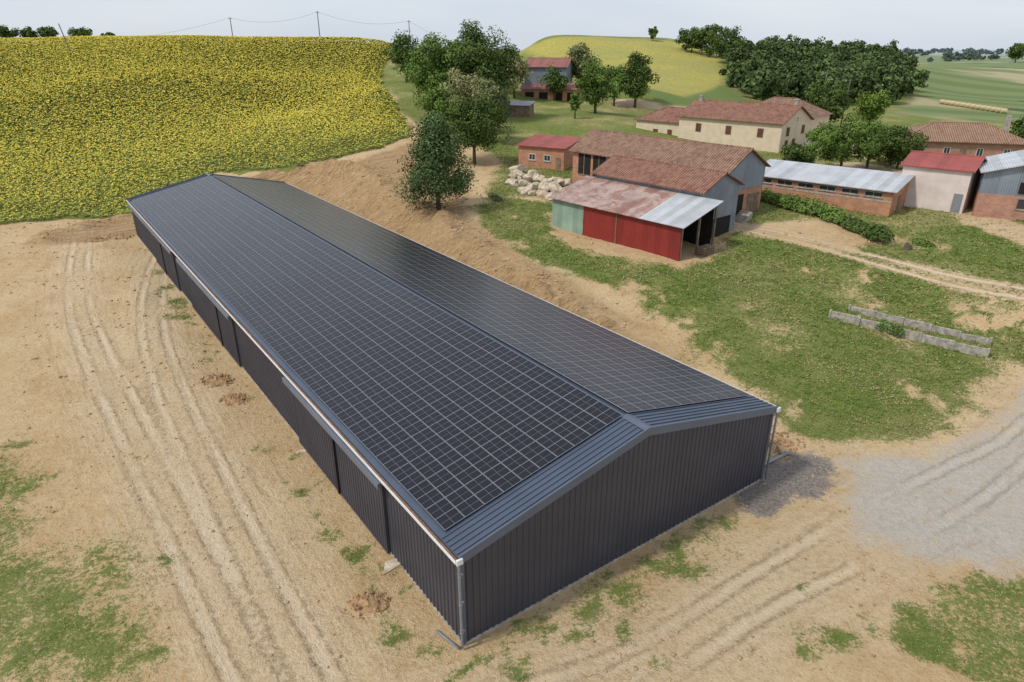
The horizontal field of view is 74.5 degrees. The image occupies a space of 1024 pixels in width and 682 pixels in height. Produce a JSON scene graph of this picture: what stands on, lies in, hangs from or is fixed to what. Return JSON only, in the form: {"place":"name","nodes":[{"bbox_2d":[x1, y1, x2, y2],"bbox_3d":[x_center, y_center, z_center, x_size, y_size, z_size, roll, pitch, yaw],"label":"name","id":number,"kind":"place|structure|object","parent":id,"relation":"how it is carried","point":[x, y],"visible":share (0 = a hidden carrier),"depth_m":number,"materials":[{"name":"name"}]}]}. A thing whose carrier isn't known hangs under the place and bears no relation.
{"place":"outdoors","nodes":[
{"label":"outdoors","id":0,"kind":"place"},
{"bbox_2d":[0,35,411,224],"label":"sunflower field","id":1,"kind":"structure","parent":0,"point":[287,168],"depth_m":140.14,"materials":[{"name":"plant"}]},
{"bbox_2d":[0,24,17,40],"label":"tree","id":2,"kind":"object","parent":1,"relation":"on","point":[5,32],"visible":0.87,"depth_m":271.48,"materials":[{"name":"green plant"}]},
{"bbox_2d":[14,26,39,40],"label":"tree","id":3,"kind":"object","parent":1,"relation":"on","point":[28,31],"visible":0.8,"depth_m":272.05,"materials":[{"name":"green plant"}]},
{"bbox_2d":[35,25,58,40],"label":"tree","id":4,"kind":"object","parent":1,"relation":"on","point":[45,31],"visible":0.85,"depth_m":271.81,"materials":[{"name":"green plant"}]},
{"bbox_2d":[67,26,92,35],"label":"tree","id":5,"kind":"object","parent":1,"relation":"on","point":[82,31],"visible":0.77,"depth_m":271.57,"materials":[{"name":"green plant"}]},
{"bbox_2d":[20,141,648,347],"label":"earth bank","id":6,"kind":"structure","parent":0,"point":[347,172],"depth_m":90.38,"materials":[{"name":"soil"}]},
{"bbox_2d":[393,111,476,210],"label":"evergreen tree","id":7,"kind":"object","parent":6,"relation":"on","point":[438,147],"visible":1,"depth_m":86.27,"materials":[{"name":"green plant"}]},
{"bbox_2d":[0,93,1023,681],"bbox_3d":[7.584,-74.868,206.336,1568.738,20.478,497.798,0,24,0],"label":"ground","id":8,"kind":"structure","parent":0,"point":[76,517],"depth_m":40.35,"materials":[{"name":"soil"}]},
{"bbox_2d":[83,237,107,242],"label":"soil pile","id":9,"kind":"object","parent":8,"relation":"on","point":[96,239],"visible":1,"depth_m":89.88,"materials":[{"name":"beige soil"}]},
{"bbox_2d":[95,233,134,240],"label":"soil pile","id":10,"kind":"object","parent":8,"relation":"on","point":[116,237],"visible":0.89,"depth_m":91.71,"materials":[{"name":"beige soil"}]},
{"bbox_2d":[197,373,234,387],"bbox_3d":[-23.113,2.968,52.347,2.942,0.751,2.620,0,24,0],"label":"soil pile","id":11,"kind":"object","parent":8,"relation":"on","point":[213,380],"visible":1,"depth_m":52.09,"materials":[{"name":"brown soil"}]},
{"bbox_2d":[218,393,250,405],"bbox_3d":[-20.599,4.207,49.739,2.628,0.581,2.153,0,24,0],"label":"soil pile","id":12,"kind":"object","parent":8,"relation":"on","point":[233,399],"visible":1,"depth_m":49.49,"materials":[{"name":"brown soil"}]},
{"bbox_2d":[344,589,391,619],"bbox_3d":[-6.712,12.211,31.532,2.292,0.593,2.014,0,24,0],"label":"soil pile","id":13,"kind":"object","parent":8,"relation":"on","point":[369,604],"visible":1,"depth_m":31.34,"materials":[{"name":"brown soil"}]},
{"bbox_2d":[383,558,399,574],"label":"stone slab","id":14,"kind":"structure","parent":8,"relation":"on","point":[394,563],"depth_m":33.88,"materials":[{"name":"beige stone"}]},
{"bbox_2d":[411,85,463,120],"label":"tree","id":15,"kind":"object","parent":8,"relation":"on","point":[434,101],"visible":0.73,"depth_m":132.07,"materials":[{"name":"green plant"}]},
{"bbox_2d":[126,173,780,648],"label":"solar barn","id":16,"kind":"structure","parent":8,"relation":"on","point":[486,453],"depth_m":38.03,"materials":[{"name":"metal"}]},
{"bbox_2d":[150,232,180,290],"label":"sliding door","id":17,"kind":"structure","parent":16,"relation":"in","point":[166,261],"depth_m":74.97,"materials":[{"name":"black metal"}]},
{"bbox_2d":[186,273,241,366],"bbox_3d":[-26.992,-2.641,60.237,0.280,4.330,16.800,-16,28,-32],"label":"sliding door","id":18,"kind":"structure","parent":16,"relation":"in","point":[222,328],"depth_m":59.00,"materials":[{"name":"black metal"}]},
{"bbox_2d":[292,393,390,553],"bbox_3d":[-10.154,6.802,38.663,0.280,4.330,13.100,-16,28,-32],"label":"sliding door","id":19,"kind":"structure","parent":16,"relation":"in","point":[369,503],"depth_m":37.66,"materials":[{"name":"grey metal"}]},
{"bbox_2d":[440,92,514,163],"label":"tree","id":20,"kind":"object","parent":8,"relation":"on","point":[472,121],"visible":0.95,"depth_m":111.07,"materials":[{"name":"green plant"}]},
{"bbox_2d":[2,155,1020,681],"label":"soil clods","id":21,"kind":"object","parent":8,"relation":"on","point":[312,479],"visible":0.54,"depth_m":52.28,"materials":[{"name":"brown soil"}]},
{"bbox_2d":[548,176,723,260],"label":"lean to shed","id":22,"kind":"object","parent":8,"relation":"on","point":[663,223],"visible":0.83,"depth_m":76.93,"materials":[{"name":"red metal"}]},
{"bbox_2d":[591,154,744,237],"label":"tile roofed barn","id":23,"kind":"structure","parent":8,"relation":"on","point":[706,183],"depth_m":79.23,"materials":[{"name":"orange tile"}]},
{"bbox_2d":[711,215,730,237],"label":"doorway","id":24,"kind":"structure","parent":23,"relation":"in","point":[722,223],"depth_m":79.30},
{"bbox_2d":[696,244,714,256],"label":"wood pile","id":25,"kind":"object","parent":8,"relation":"on","point":[705,250],"visible":1,"depth_m":73.13,"materials":[{"name":"wood"}]},
{"bbox_2d":[765,451,788,464],"bbox_3d":[16.229,7.514,42.230,3.250,0.320,0.266,-15,28,-30],"label":"drain pipe","id":26,"kind":"object","parent":8,"relation":"on","point":[785,453],"visible":0.7,"depth_m":42.51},
{"bbox_2d":[768,428,805,454],"bbox_3d":[17.515,6.545,44.371,3.548,0.527,2.959,14,27,28],"label":"soil pile","id":27,"kind":"object","parent":8,"relation":"on","point":[779,441],"visible":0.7,"depth_m":44.06,"materials":[{"name":"brown soil"}]},
{"bbox_2d":[837,214,894,242],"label":"hedge","id":28,"kind":"object","parent":8,"relation":"on","point":[868,230],"visible":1,"depth_m":75.68,"materials":[{"name":"green plant"}]},
{"bbox_2d":[836,385,1023,574],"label":"gravel yard","id":29,"kind":"structure","parent":8,"relation":"on","point":[962,501],"depth_m":38.72,"materials":[{"name":"grey gravel"}]},
{"bbox_2d":[971,150,1023,220],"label":"gabled workshop","id":30,"kind":"structure","parent":8,"relation":"on","point":[999,191],"depth_m":80.86,"materials":[{"name":"brick"}]},
{"bbox_2d":[1014,199,1023,210],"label":"window","id":31,"kind":"structure","parent":30,"relation":"in","point":[1020,203],"depth_m":80.02,"materials":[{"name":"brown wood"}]},
{"bbox_2d":[1018,183,1023,193],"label":"window","id":32,"kind":"structure","parent":30,"relation":"in","point":[1021,189],"depth_m":79.42,"materials":[{"name":"black glass"}]},
{"bbox_2d":[0,35,1023,681],"bbox_3d":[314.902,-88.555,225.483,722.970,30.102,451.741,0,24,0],"label":"meadow","id":33,"kind":"structure","parent":0,"point":[546,117],"depth_m":52.42,"materials":[{"name":"plant"}]},
{"bbox_2d":[384,29,424,81],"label":"tree","id":34,"kind":"object","parent":33,"relation":"on","point":[399,48],"visible":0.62,"depth_m":176.92,"materials":[{"name":"green plant"}]},
{"bbox_2d":[401,32,464,106],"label":"tree","id":35,"kind":"object","parent":33,"relation":"on","point":[429,74],"visible":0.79,"depth_m":142.39,"materials":[{"name":"green plant"}]},
{"bbox_2d":[439,38,459,55],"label":"tree","id":36,"kind":"object","parent":33,"relation":"on","point":[454,42],"visible":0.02,"depth_m":165.87,"materials":[{"name":"green plant"}]},
{"bbox_2d":[437,66,483,111],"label":"tree","id":37,"kind":"object","parent":33,"relation":"on","point":[464,88],"visible":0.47,"depth_m":132.62,"materials":[{"name":"green plant"}]},
{"bbox_2d":[442,19,520,95],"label":"tree","id":38,"kind":"object","parent":33,"relation":"on","point":[489,63],"visible":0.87,"depth_m":142.62,"materials":[{"name":"green plant"}]},
{"bbox_2d":[471,77,510,134],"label":"tree","id":39,"kind":"object","parent":33,"relation":"on","point":[494,92],"visible":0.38,"depth_m":125.20,"materials":[{"name":"green plant"}]},
{"bbox_2d":[485,191,503,200],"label":"shrub","id":40,"kind":"object","parent":33,"relation":"on","point":[495,197],"visible":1,"depth_m":95.30,"materials":[{"name":"green plant"}]},
{"bbox_2d":[508,179,518,185],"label":"boulder","id":41,"kind":"object","parent":33,"relation":"on","point":[511,182],"visible":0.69,"depth_m":101.44,"materials":[{"name":"beige stone"}]},
{"bbox_2d":[511,170,522,178],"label":"boulder","id":42,"kind":"object","parent":33,"relation":"on","point":[515,174],"visible":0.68,"depth_m":104.61,"materials":[{"name":"beige stone"}]},
{"bbox_2d":[503,54,533,98],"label":"tree","id":43,"kind":"object","parent":33,"relation":"on","point":[521,72],"visible":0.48,"depth_m":175.42,"materials":[{"name":"green plant"}]},
{"bbox_2d":[510,164,526,172],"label":"boulder","id":44,"kind":"object","parent":33,"relation":"on","point":[522,167],"visible":0.68,"depth_m":107.78,"materials":[{"name":"beige stone"}]},
{"bbox_2d":[507,101,534,116],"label":"field shelter","id":45,"kind":"object","parent":33,"relation":"on","point":[521,108],"visible":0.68,"depth_m":153.82,"materials":[{"name":"brown wood"}]},
{"bbox_2d":[518,179,529,186],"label":"boulder","id":46,"kind":"object","parent":33,"relation":"on","point":[522,183],"visible":0.69,"depth_m":100.70,"materials":[{"name":"beige stone"}]},
{"bbox_2d":[521,185,533,194],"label":"boulder","id":47,"kind":"object","parent":33,"relation":"on","point":[528,189],"visible":0.79,"depth_m":97.58,"materials":[{"name":"beige stone"}]},
{"bbox_2d":[523,174,532,181],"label":"boulder","id":48,"kind":"object","parent":33,"relation":"on","point":[528,177],"visible":0.81,"depth_m":103.04,"materials":[{"name":"beige stone"}]},
{"bbox_2d":[527,170,538,176],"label":"boulder","id":49,"kind":"object","parent":33,"relation":"on","point":[531,172],"visible":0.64,"depth_m":103.13,"materials":[{"name":"beige stone"}]},
{"bbox_2d":[532,173,539,181],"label":"boulder","id":50,"kind":"object","parent":33,"relation":"on","point":[535,177],"visible":0.84,"depth_m":102.56,"materials":[{"name":"beige stone"}]},
{"bbox_2d":[537,190,546,197],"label":"boulder","id":51,"kind":"object","parent":33,"relation":"on","point":[541,193],"visible":0.86,"depth_m":96.24,"materials":[{"name":"beige stone"}]},
{"bbox_2d":[538,181,549,191],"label":"boulder","id":52,"kind":"object","parent":33,"relation":"on","point":[543,185],"visible":0.6,"depth_m":98.15,"materials":[{"name":"beige stone"}]},
{"bbox_2d":[516,134,582,170],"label":"brick outbuilding","id":53,"kind":"structure","parent":33,"relation":"on","point":[544,151],"depth_m":111.11,"materials":[{"name":"orange brick"}]},
{"bbox_2d":[555,158,560,169],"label":"door","id":54,"kind":"structure","parent":53,"relation":"in","point":[558,160],"depth_m":109.70,"materials":[{"name":"brown wood"}]},
{"bbox_2d":[520,57,581,100],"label":"hilltop barn","id":55,"kind":"structure","parent":33,"relation":"on","point":[531,87],"depth_m":183.56,"materials":[{"name":"brick"}]},
{"bbox_2d":[539,92,547,98],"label":"doorway","id":56,"kind":"structure","parent":55,"relation":"in","point":[543,95],"depth_m":182.32,"materials":[{"name":"black"}]},
{"bbox_2d":[553,92,561,100],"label":"doorway","id":57,"kind":"structure","parent":55,"relation":"in","point":[559,94],"depth_m":181.65,"materials":[{"name":"black"}]},
{"bbox_2d":[537,62,569,100],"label":"tree","id":58,"kind":"object","parent":33,"relation":"on","point":[556,81],"visible":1,"depth_m":178.50,"materials":[{"name":"green plant"}]},
{"bbox_2d":[551,185,562,192],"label":"boulder","id":59,"kind":"object","parent":33,"relation":"on","point":[556,188],"visible":0.52,"depth_m":97.28,"materials":[{"name":"beige stone"}]},
{"bbox_2d":[560,178,571,185],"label":"boulder","id":60,"kind":"object","parent":33,"relation":"on","point":[567,181],"visible":0.78,"depth_m":100.21,"materials":[{"name":"beige stone"}]},
{"bbox_2d":[569,91,582,118],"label":"tree","id":61,"kind":"object","parent":33,"relation":"on","point":[576,103],"visible":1,"depth_m":149.79,"materials":[{"name":"green plant"}]},
{"bbox_2d":[562,42,599,79],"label":"tree","id":62,"kind":"object","parent":33,"relation":"on","point":[577,52],"visible":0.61,"depth_m":191.72,"materials":[{"name":"green plant"}]},
{"bbox_2d":[571,56,622,113],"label":"tree","id":63,"kind":"object","parent":33,"relation":"on","point":[594,87],"visible":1,"depth_m":157.20,"materials":[{"name":"green plant"}]},
{"bbox_2d":[605,64,630,105],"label":"tree","id":64,"kind":"object","parent":33,"relation":"on","point":[621,75],"visible":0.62,"depth_m":174.52,"materials":[{"name":"green plant"}]},
{"bbox_2d":[618,51,660,107],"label":"tree","id":65,"kind":"object","parent":33,"relation":"on","point":[642,70],"visible":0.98,"depth_m":173.47,"materials":[{"name":"green plant"}]},
{"bbox_2d":[568,129,770,215],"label":"long barn","id":66,"kind":"structure","parent":33,"relation":"on","point":[592,150],"depth_m":87.84,"materials":[{"name":"tile"}]},
{"bbox_2d":[578,153,590,175],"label":"doorway","id":67,"kind":"structure","parent":66,"relation":"in","point":[584,160],"depth_m":98.04,"materials":[{"name":"brown wood"}]},
{"bbox_2d":[592,155,605,176],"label":"doorway","id":68,"kind":"structure","parent":66,"relation":"in","point":[597,160],"depth_m":96.01,"materials":[{"name":"brown wood"}]},
{"bbox_2d":[735,194,743,215],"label":"doorway","id":69,"kind":"structure","parent":66,"relation":"in","point":[740,197],"depth_m":84.68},
{"bbox_2d":[746,192,758,211],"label":"doorway","id":70,"kind":"structure","parent":66,"relation":"in","point":[752,199],"depth_m":86.52,"materials":[{"name":"brown wood"}]},
{"bbox_2d":[709,26,754,58],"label":"tree","id":71,"kind":"object","parent":33,"relation":"on","point":[723,46],"visible":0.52,"depth_m":309.29,"materials":[{"name":"green plant"}]},
{"bbox_2d":[634,95,832,152],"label":"farmhouse","id":72,"kind":"object","parent":33,"relation":"on","point":[773,124],"visible":0.86,"depth_m":130.12,"materials":[{"name":"beige paint"}]},
{"bbox_2d":[695,123,701,131],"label":"window","id":73,"kind":"structure","parent":72,"relation":"in","point":[698,125],"depth_m":133.44,"materials":[{"name":"wood"}]},
{"bbox_2d":[725,125,731,134],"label":"window","id":74,"kind":"structure","parent":72,"relation":"in","point":[728,128],"depth_m":129.21,"materials":[{"name":"wood"}]},
{"bbox_2d":[756,128,763,137],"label":"window","id":75,"kind":"structure","parent":72,"relation":"in","point":[760,131],"depth_m":124.97,"materials":[{"name":"wood"}]},
{"bbox_2d":[735,210,752,222],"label":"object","id":76,"kind":"structure","parent":33,"relation":"on","point":[742,216],"depth_m":83.86,"materials":[{"name":"stone"}]},
{"bbox_2d":[780,142,819,163],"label":"tree","id":77,"kind":"object","parent":33,"relation":"on","point":[795,152],"visible":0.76,"depth_m":108.13,"materials":[{"name":"green plant"}]},
{"bbox_2d":[760,187,849,224],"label":"hedge","id":78,"kind":"object","parent":33,"relation":"on","point":[806,205],"visible":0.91,"depth_m":85.04,"materials":[{"name":"green plant"}]},
{"bbox_2d":[803,77,855,122],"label":"tree","id":79,"kind":"object","parent":33,"relation":"on","point":[824,99],"visible":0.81,"depth_m":156.06,"materials":[{"name":"green plant"}]},
{"bbox_2d":[762,159,914,216],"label":"brick shed","id":80,"kind":"structure","parent":33,"relation":"on","point":[879,193],"depth_m":87.51,"materials":[{"name":"brick"}]},
{"bbox_2d":[776,180,792,186],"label":"window","id":81,"kind":"structure","parent":80,"relation":"in","point":[779,182],"depth_m":90.90,"materials":[{"name":"glass"}]},
{"bbox_2d":[796,182,813,189],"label":"window","id":82,"kind":"structure","parent":80,"relation":"in","point":[800,185],"depth_m":89.16,"materials":[{"name":"glass"}]},
{"bbox_2d":[818,185,835,192],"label":"window","id":83,"kind":"structure","parent":80,"relation":"in","point":[821,187],"depth_m":87.46,"materials":[{"name":"glass"}]},
{"bbox_2d":[840,188,858,195],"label":"window","id":84,"kind":"structure","parent":80,"relation":"in","point":[844,190],"depth_m":85.70,"materials":[{"name":"glass"}]},
{"bbox_2d":[863,190,882,198],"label":"window","id":85,"kind":"structure","parent":80,"relation":"in","point":[873,194],"depth_m":83.94,"materials":[{"name":"glass"}]},
{"bbox_2d":[803,112,889,165],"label":"tree","id":86,"kind":"object","parent":33,"relation":"on","point":[837,143],"visible":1,"depth_m":103.92,"materials":[{"name":"green plant"}]},
{"bbox_2d":[852,88,893,122],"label":"tree","id":87,"kind":"object","parent":33,"relation":"on","point":[871,107],"visible":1,"depth_m":158.51,"materials":[{"name":"green plant"}]},
{"bbox_2d":[852,120,901,167],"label":"tree","id":88,"kind":"object","parent":33,"relation":"on","point":[878,155],"visible":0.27,"depth_m":107.52,"materials":[{"name":"green plant"}]},
{"bbox_2d":[875,156,890,165],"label":"shrub","id":89,"kind":"object","parent":33,"relation":"on","point":[883,160],"visible":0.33,"depth_m":112.74,"materials":[{"name":"green plant"}]},
{"bbox_2d":[875,318,904,335],"bbox_3d":[32.462,-1.165,57.824,2.808,1.285,1.229,19,30,37],"label":"shrub","id":90,"kind":"object","parent":33,"relation":"on","point":[892,330],"visible":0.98,"depth_m":57.51,"materials":[{"name":"green plant"}]},
{"bbox_2d":[881,123,929,168],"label":"tree","id":91,"kind":"object","parent":33,"relation":"on","point":[899,154],"visible":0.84,"depth_m":106.20,"materials":[{"name":"green plant"}]},
{"bbox_2d":[903,242,911,250],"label":"tree stump","id":92,"kind":"object","parent":33,"relation":"on","point":[907,246],"visible":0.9,"depth_m":71.47,"materials":[{"name":"brown wood"}]},
{"bbox_2d":[828,309,989,358],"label":"concrete wall","id":93,"kind":"structure","parent":33,"relation":"on","point":[936,341],"depth_m":56.42,"materials":[{"name":"grey concrete"}]},
{"bbox_2d":[848,304,992,345],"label":"concrete wall","id":94,"kind":"structure","parent":33,"relation":"on","point":[926,327],"depth_m":58.31,"materials":[{"name":"grey concrete"}]},
{"bbox_2d":[911,237,936,248],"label":"shrub","id":95,"kind":"object","parent":33,"relation":"on","point":[927,243],"visible":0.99,"depth_m":72.21,"materials":[{"name":"green plant"}]},
{"bbox_2d":[900,150,987,213],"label":"rendered outbuilding","id":96,"kind":"structure","parent":33,"relation":"on","point":[946,182],"depth_m":85.01,"materials":[{"name":"white paint"}]},
{"bbox_2d":[950,193,962,212],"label":"door","id":97,"kind":"structure","parent":96,"relation":"in","point":[957,199],"depth_m":83.96,"materials":[{"name":"grey metal"}]},
{"bbox_2d":[905,115,1023,156],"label":"tile roofed brick house","id":98,"kind":"structure","parent":33,"relation":"on","point":[976,138],"depth_m":116.00,"materials":[{"name":"brown brick"}]},
{"bbox_2d":[976,148,983,155],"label":"window","id":99,"kind":"structure","parent":98,"relation":"in","point":[979,152],"depth_m":115.19,"materials":[{"name":"white paint"}]},
{"bbox_2d":[1009,114,1023,137],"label":"tree","id":100,"kind":"object","parent":33,"relation":"on","point":[1018,127],"visible":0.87,"depth_m":131.67,"materials":[{"name":"green plant"}]},
{"bbox_2d":[0,0,1023,50],"label":"sky","id":101,"kind":"structure","parent":0,"point":[921,24],"materials":[{"name":"white"}]},
{"bbox_2d":[46,100,1023,681],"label":"dirt track","id":102,"kind":"structure","parent":0,"point":[268,622],"depth_m":34.20,"materials":[{"name":"soil"}]},
{"bbox_2d":[517,36,1023,122],"bbox_3d":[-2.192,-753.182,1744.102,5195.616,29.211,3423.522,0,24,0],"label":"hills","id":103,"kind":"structure","parent":0,"point":[687,78],"depth_m":305.48,"materials":[{"name":"plant"}]},
{"bbox_2d":[648,26,658,40],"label":"tree","id":104,"kind":"object","parent":103,"relation":"on","point":[652,32],"visible":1,"depth_m":361.81,"materials":[{"name":"green plant"}]},
{"bbox_2d":[674,26,707,51],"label":"tree","id":105,"kind":"object","parent":103,"relation":"on","point":[686,37],"visible":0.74,"depth_m":341.63,"materials":[{"name":"green plant"}]},
{"bbox_2d":[690,23,726,56],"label":"tree","id":106,"kind":"object","parent":103,"relation":"on","point":[713,30],"visible":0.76,"depth_m":332.28,"materials":[{"name":"green plant"}]},
{"bbox_2d":[448,40,1003,61],"bbox_3d":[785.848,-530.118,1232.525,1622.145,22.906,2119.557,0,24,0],"label":"hedgerows","id":107,"kind":"object","parent":103,"relation":"on","point":[970,53],"visible":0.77,"depth_m":757.43,"materials":[{"name":"green plant"}]},
{"bbox_2d":[718,34,929,104],"bbox_3d":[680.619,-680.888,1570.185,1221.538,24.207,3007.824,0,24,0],"label":"woodland","id":108,"kind":"object","parent":103,"relation":"on","point":[768,67],"visible":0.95,"depth_m":243.62,"materials":[{"name":"green plant"}]},
{"bbox_2d":[1005,41,1023,62],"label":"tree","id":109,"kind":"object","parent":103,"relation":"on","point":[1015,51],"visible":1,"depth_m":582.81,"materials":[{"name":"green plant"}]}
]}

